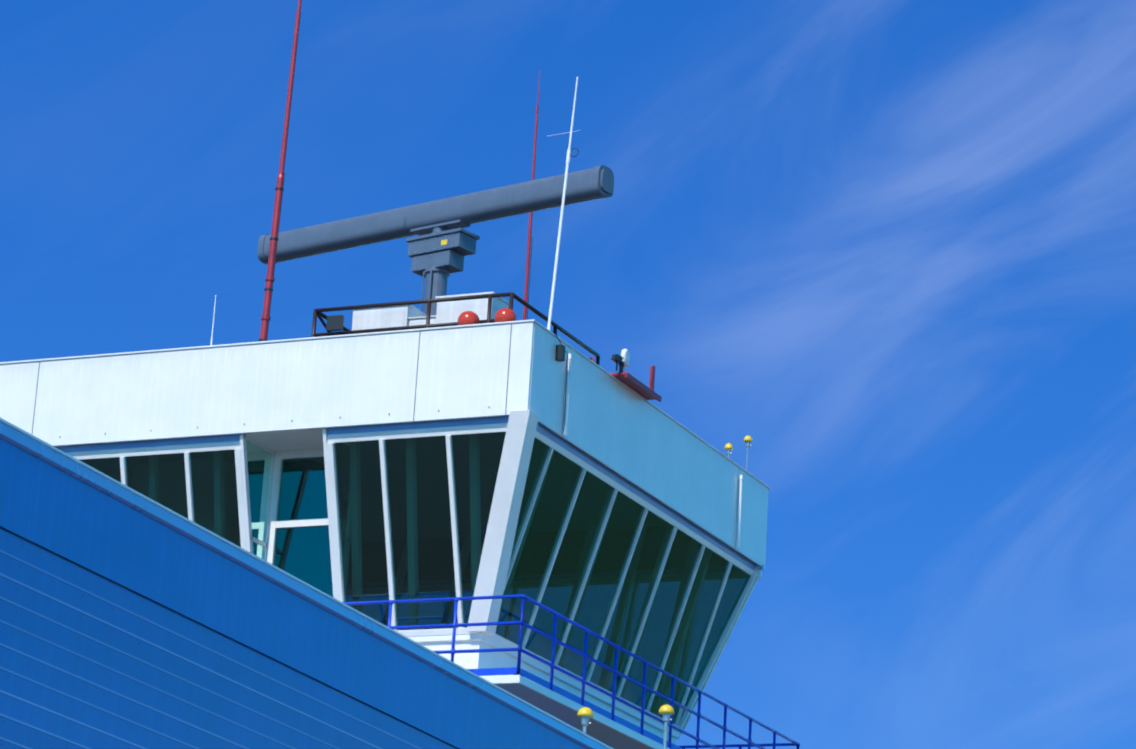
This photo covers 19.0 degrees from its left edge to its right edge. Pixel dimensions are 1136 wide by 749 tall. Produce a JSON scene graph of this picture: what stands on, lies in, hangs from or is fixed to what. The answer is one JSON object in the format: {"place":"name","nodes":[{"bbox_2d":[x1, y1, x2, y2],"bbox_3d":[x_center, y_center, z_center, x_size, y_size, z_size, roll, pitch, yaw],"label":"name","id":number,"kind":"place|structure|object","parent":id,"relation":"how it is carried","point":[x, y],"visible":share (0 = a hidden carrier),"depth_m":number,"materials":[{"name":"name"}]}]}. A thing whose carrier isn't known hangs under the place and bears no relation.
{"place":"outdoors","nodes":[
{"label":"outdoors","id":0,"kind":"place"},
{"bbox_2d":[0,529,455,748],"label":"corrugated wall cladding","id":1,"kind":"structure","parent":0,"point":[89,660],"depth_m":25.59,"materials":[{"name":"blue metal"}]},
{"bbox_2d":[0,438,585,748],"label":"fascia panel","id":2,"kind":"object","parent":1,"relation":"on","point":[54,510],"depth_m":27.28,"materials":[{"name":"blue metal"}]},
{"bbox_2d":[0,418,612,748],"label":"roof edge trim","id":3,"kind":"structure","parent":2,"relation":"on","point":[56,459],"depth_m":27.74,"materials":[{"name":"blue metal"}]},
{"bbox_2d":[240,428,336,598],"bbox_3d":[-3.953,2.301,48.651,1.400,2.900,1.043,-4,-18,24],"label":"cab recess","id":4,"kind":"object","parent":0,"point":[302,554],"depth_m":49.19,"materials":[{"name":"white metal"}]},
{"bbox_2d":[246,440,271,558],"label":"side window","id":5,"kind":"structure","parent":4,"relation":"in","point":[259,459],"depth_m":49.21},
{"bbox_2d":[326,315,343,331],"bbox_3d":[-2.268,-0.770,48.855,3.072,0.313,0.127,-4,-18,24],"label":"floodlight","id":6,"kind":"object","parent":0,"point":[335,323],"depth_m":49.30,"materials":[{"name":"grey metal"}]},
{"bbox_2d":[32,325,756,564],"bbox_3d":[-4.107,1.595,53.569,11.976,1.280,9.136,-4,-18,24],"label":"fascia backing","id":7,"kind":"object","parent":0,"point":[539,423],"visible":0.12,"depth_m":49.31,"materials":[{"name":"grey metal"}]},
{"bbox_2d":[408,315,435,325],"bbox_3d":[-2.036,-0.313,49.347,0.500,0.960,0.500,-4,-18,24],"label":"rooftop box","id":8,"kind":"object","parent":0,"point":[421,320],"visible":0.15,"depth_m":49.28,"materials":[{"name":"white metal"}]},
{"bbox_2d":[406,228,479,315],"bbox_3d":[-2.051,-0.561,52.617,1.110,3.300,0.599,-9,-21,36],"label":"radar pedestal","id":9,"kind":"object","parent":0,"point":[438,271],"visible":0.42,"depth_m":52.79,"materials":[{"name":"grey metal"}]},
{"bbox_2d":[414,234,453,268],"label":"bolts","id":10,"kind":"object","parent":9,"relation":"attached to","point":[434,249],"visible":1,"depth_m":52.86,"materials":[{"name":"grey metal"}]},
{"bbox_2d":[257,165,613,264],"bbox_3d":[-2.179,-2.400,53.359,7.000,0.626,0.396,-9,-21,36],"label":"radar antenna","id":11,"kind":"object","parent":9,"relation":"on","point":[467,210],"visible":0.85,"depth_m":53.03,"materials":[{"name":"grey metal"}]},
{"bbox_2d":[441,239,446,244],"bbox_3d":[-1.923,-2.050,52.750,0.120,0.080,0.003,-9,-21,36],"label":"warning label","id":12,"kind":"object","parent":9,"relation":"attached to","point":[443,242],"visible":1,"depth_m":52.75,"materials":[{"name":"yellow plastic"}]},
{"bbox_2d":[419,641,675,744],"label":"cab dado wall","id":13,"kind":"structure","parent":0,"point":[481,660],"depth_m":47.88,"materials":[{"name":"white paint"}]},
{"bbox_2d":[408,634,679,738],"bbox_3d":[-4.313,5.000,52.553,10.100,0.120,7.260,-4,-18,24],"label":"cab sill band","id":14,"kind":"object","parent":13,"relation":"on","point":[544,669],"visible":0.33,"depth_m":49.16,"materials":[{"name":"white metal"}]},
{"bbox_2d":[0,0,1135,748],"label":"sky","id":15,"kind":"structure","parent":0,"point":[887,247],"materials":[{"name":"blue"}]},
{"bbox_2d":[480,675,669,748],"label":"balcony slab","id":16,"kind":"structure","parent":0,"point":[608,732],"depth_m":47.79,"materials":[{"name":"white concrete"}]},
{"bbox_2d":[467,667,682,748],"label":"balcony toe board","id":17,"kind":"object","parent":16,"relation":"on","point":[546,684],"visible":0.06,"depth_m":47.37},
{"bbox_2d":[466,410,759,729],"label":"cab corner posts","id":18,"kind":"object","parent":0,"point":[505,507],"visible":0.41,"depth_m":47.16,"materials":[{"name":"white metal"}]},
{"bbox_2d":[536,423,755,570],"bbox_3d":[1.192,1.861,50.981,0.086,0.122,9.160,-4,-18,24],"label":"window head trim","id":19,"kind":"structure","parent":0,"point":[601,468],"depth_m":50.73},
{"bbox_2d":[680,570,761,733],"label":"cab frames","id":20,"kind":"structure","parent":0,"point":[759,574],"depth_m":54.70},
{"bbox_3d":[-4.230,3.623,52.964,11.460,4.400,8.620,-4,-18,24],"label":"cab","id":21,"kind":"object","parent":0,"visible":0},
{"bbox_2d":[67,423,532,636],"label":"cab frames","id":22,"kind":"structure","parent":21,"relation":"on","point":[380,436],"depth_m":48.23,"materials":[{"name":"white metal"}]},
{"bbox_2d":[80,432,505,629],"bbox_3d":[-5.877,2.442,49.481,12.000,2.880,0.900,-4,-18,24],"label":"window glass","id":23,"kind":"object","parent":22,"relation":"in","point":[420,518],"visible":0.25,"depth_m":47.93,"materials":[{"name":"black glass"}]},
{"bbox_2d":[0,322,768,568],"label":"fascia panels","id":24,"kind":"object","parent":21,"relation":"attached to","point":[614,425],"visible":0.42,"depth_m":49.14,"materials":[{"name":"white metal"}]},
{"bbox_2d":[54,415,508,452],"bbox_3d":[-5.965,0.991,49.521,12.000,0.122,0.086,-4,-18,24],"label":"window head trim","id":25,"kind":"structure","parent":24,"relation":"attached to","point":[330,431],"depth_m":48.33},
{"bbox_2d":[0,319,770,488],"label":"parapet coping","id":26,"kind":"object","parent":24,"relation":"on","point":[461,326],"visible":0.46,"depth_m":49.40,"materials":[{"name":"white metal"}]},
{"bbox_2d":[311,292,599,364],"bbox_3d":[-1.646,-0.117,50.136,3.310,1.081,3.190,-4,-18,24],"label":"roof guard rail","id":27,"kind":"object","parent":26,"relation":"on","point":[318,313],"visible":0.42,"depth_m":49.02,"materials":[{"name":"brown metal"}]},
{"bbox_2d":[457,311,479,324],"bbox_3d":[-1.406,-0.751,48.091,0.316,0.295,0.316,-4,-18,24],"label":"obstruction light","id":28,"kind":"object","parent":26,"relation":"on","point":[467,317],"visible":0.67,"depth_m":47.98,"materials":[{"name":"red glass"}]},
{"bbox_2d":[494,308,516,321],"bbox_3d":[-0.878,-0.789,47.855,0.316,0.295,0.316,-4,-18,24],"label":"obstruction light","id":29,"kind":"object","parent":26,"relation":"on","point":[504,314],"visible":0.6,"depth_m":47.74,"materials":[{"name":"red glass"}]},
{"bbox_2d":[547,77,578,329],"bbox_3d":[-0.134,-2.427,48.475,0.572,3.872,0.157,-4,-18,24],"label":"whip antenna","id":30,"kind":"object","parent":26,"relation":"on","point":[559,235],"visible":0.81,"depth_m":48.38,"materials":[{"name":"white metal"}]},
{"bbox_2d":[610,366,661,401],"bbox_3d":[0.952,0.013,50.338,0.420,0.470,1.300,-4,-18,24],"label":"sensor bracket","id":31,"kind":"object","parent":26,"relation":"on","point":[637,386],"visible":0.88,"depth_m":50.30,"materials":[{"name":"red metal"}]},
{"bbox_2d":[611,354,624,372],"bbox_3d":[0.719,-0.148,49.715,0.196,0.225,0.288,2,-17,5],"label":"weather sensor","id":32,"kind":"object","parent":31,"relation":"on","point":[617,359],"visible":0.94,"depth_m":49.65,"materials":[{"name":"grey metal"}]},
{"bbox_2d":[621,349,629,371],"bbox_3d":[0.835,-0.175,49.936,0.130,0.417,0.127,-4,-18,24],"label":"weather sensor","id":33,"kind":"object","parent":31,"relation":"on","point":[625,353],"visible":0.85,"depth_m":49.90,"materials":[{"name":"white plastic"}]},
{"bbox_2d":[724,443,732,457],"bbox_3d":[2.551,1.247,54.023,0.140,0.318,0.138,-4,-18,24],"label":"gps antenna","id":34,"kind":"object","parent":26,"relation":"on","point":[728,447],"visible":0.71,"depth_m":54.00,"materials":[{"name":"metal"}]},
{"bbox_2d":[744,436,751,470],"bbox_3d":[2.889,1.306,54.767,0.140,0.668,0.138,-4,-18,24],"label":"gps antenna","id":35,"kind":"object","parent":26,"relation":"on","point":[747,439],"visible":0.81,"depth_m":54.79,"materials":[{"name":"metal"}]},
{"bbox_2d":[551,331,567,430],"bbox_3d":[-0.129,0.093,47.894,0.125,1.335,0.488,-4,-18,24],"label":"cable conduit","id":36,"kind":"object","parent":24,"relation":"attached to","point":[560,353],"visible":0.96,"depth_m":47.95,"materials":[{"name":"grey metal"}]},
{"bbox_2d":[563,354,743,548],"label":"pipes","id":37,"kind":"object","parent":24,"relation":"attached to","point":[740,477],"visible":0.96,"depth_m":48.29,"materials":[{"name":"white metal"}]},
{"bbox_2d":[343,594,799,748],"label":"balcony railing","id":38,"kind":"object","parent":21,"relation":"attached to","point":[519,649],"visible":0.5,"depth_m":48.06,"materials":[{"name":"blue metal"}]},
{"bbox_2d":[478,431,753,733],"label":"cab frames","id":39,"kind":"structure","parent":21,"relation":"on","point":[585,466],"depth_m":50.66,"materials":[{"name":"white metal"}]},
{"bbox_2d":[495,438,750,723],"bbox_3d":[0.735,3.222,50.752,0.900,2.880,9.160,-4,-18,24],"label":"cab glass","id":40,"kind":"object","parent":39,"relation":"in","point":[544,527],"visible":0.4,"depth_m":50.55,"materials":[{"name":"glass"}]},
{"bbox_2d":[683,578,756,728],"bbox_3d":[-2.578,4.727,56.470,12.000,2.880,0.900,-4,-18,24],"label":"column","id":41,"kind":"structure","parent":21,"relation":"on","point":[721,650],"depth_m":54.20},
{"bbox_3d":[-4.095,1.403,53.626,11.680,0.120,8.840,-4,-18,24],"label":"roof","id":42,"kind":"object","parent":21,"relation":"on","visible":0},
{"bbox_2d":[210,295,215,344],"bbox_3d":[-5.210,-0.747,49.920,0.080,0.890,0.080,-4,-18,24],"label":"stub antenna","id":43,"kind":"object","parent":42,"relation":"on","point":[213,323],"visible":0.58,"depth_m":49.91,"materials":[{"name":"white metal"}]},
{"bbox_2d":[259,0,301,341],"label":"red mast","id":44,"kind":"object","parent":42,"relation":"on","point":[269,278],"visible":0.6,"depth_m":50.18,"materials":[{"name":"metal"}]},
{"bbox_2d":[259,173,532,340],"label":"antenna base sections","id":45,"kind":"object","parent":44,"relation":"attached to","point":[277,239],"visible":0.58,"depth_m":49.99,"materials":[{"name":"black plastic"}]},
{"bbox_2d":[352,305,425,329],"bbox_3d":[-2.654,-0.368,49.656,0.950,1.170,0.600,-4,-18,24],"label":"cabinet","id":46,"kind":"object","parent":42,"relation":"on","point":[381,317],"visible":0.12,"depth_m":49.52,"materials":[{"name":"white metal"}]},
{"bbox_2d":[435,292,508,323],"bbox_3d":[-1.409,-0.487,49.108,0.940,1.230,0.600,-4,-18,24],"label":"cabinet","id":47,"kind":"object","parent":42,"relation":"on","point":[449,311],"visible":0.15,"depth_m":49.00,"materials":[{"name":"white metal"}]},
{"bbox_2d":[523,70,539,319],"bbox_3d":[-0.669,-1.552,56.458,0.180,7.550,0.180,-4,-18,24],"label":"red mast","id":48,"kind":"object","parent":42,"relation":"on","point":[529,241],"visible":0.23,"depth_m":56.71,"materials":[{"name":"metal"}]},
{"label":"ground","id":49,"kind":"structure","parent":0,"visible":0},
{"bbox_2d":[0,528,447,744],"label":"blue building","id":50,"kind":"structure","parent":49,"relation":"on","point":[218,633],"depth_m":26.83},
{"bbox_2d":[577,707,593,733],"bbox_3d":[0.171,3.646,34.989,0.170,0.448,0.167,-4,-18,24],"label":"roof edge light","id":51,"kind":"object","parent":50,"relation":"on","point":[585,714],"visible":0.83,"depth_m":34.98,"materials":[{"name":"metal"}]},
{"bbox_2d":[659,705,673,748],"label":"lamp","id":52,"kind":"object","parent":50,"relation":"on","point":[666,711],"visible":1,"depth_m":37.27,"materials":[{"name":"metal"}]}
]}

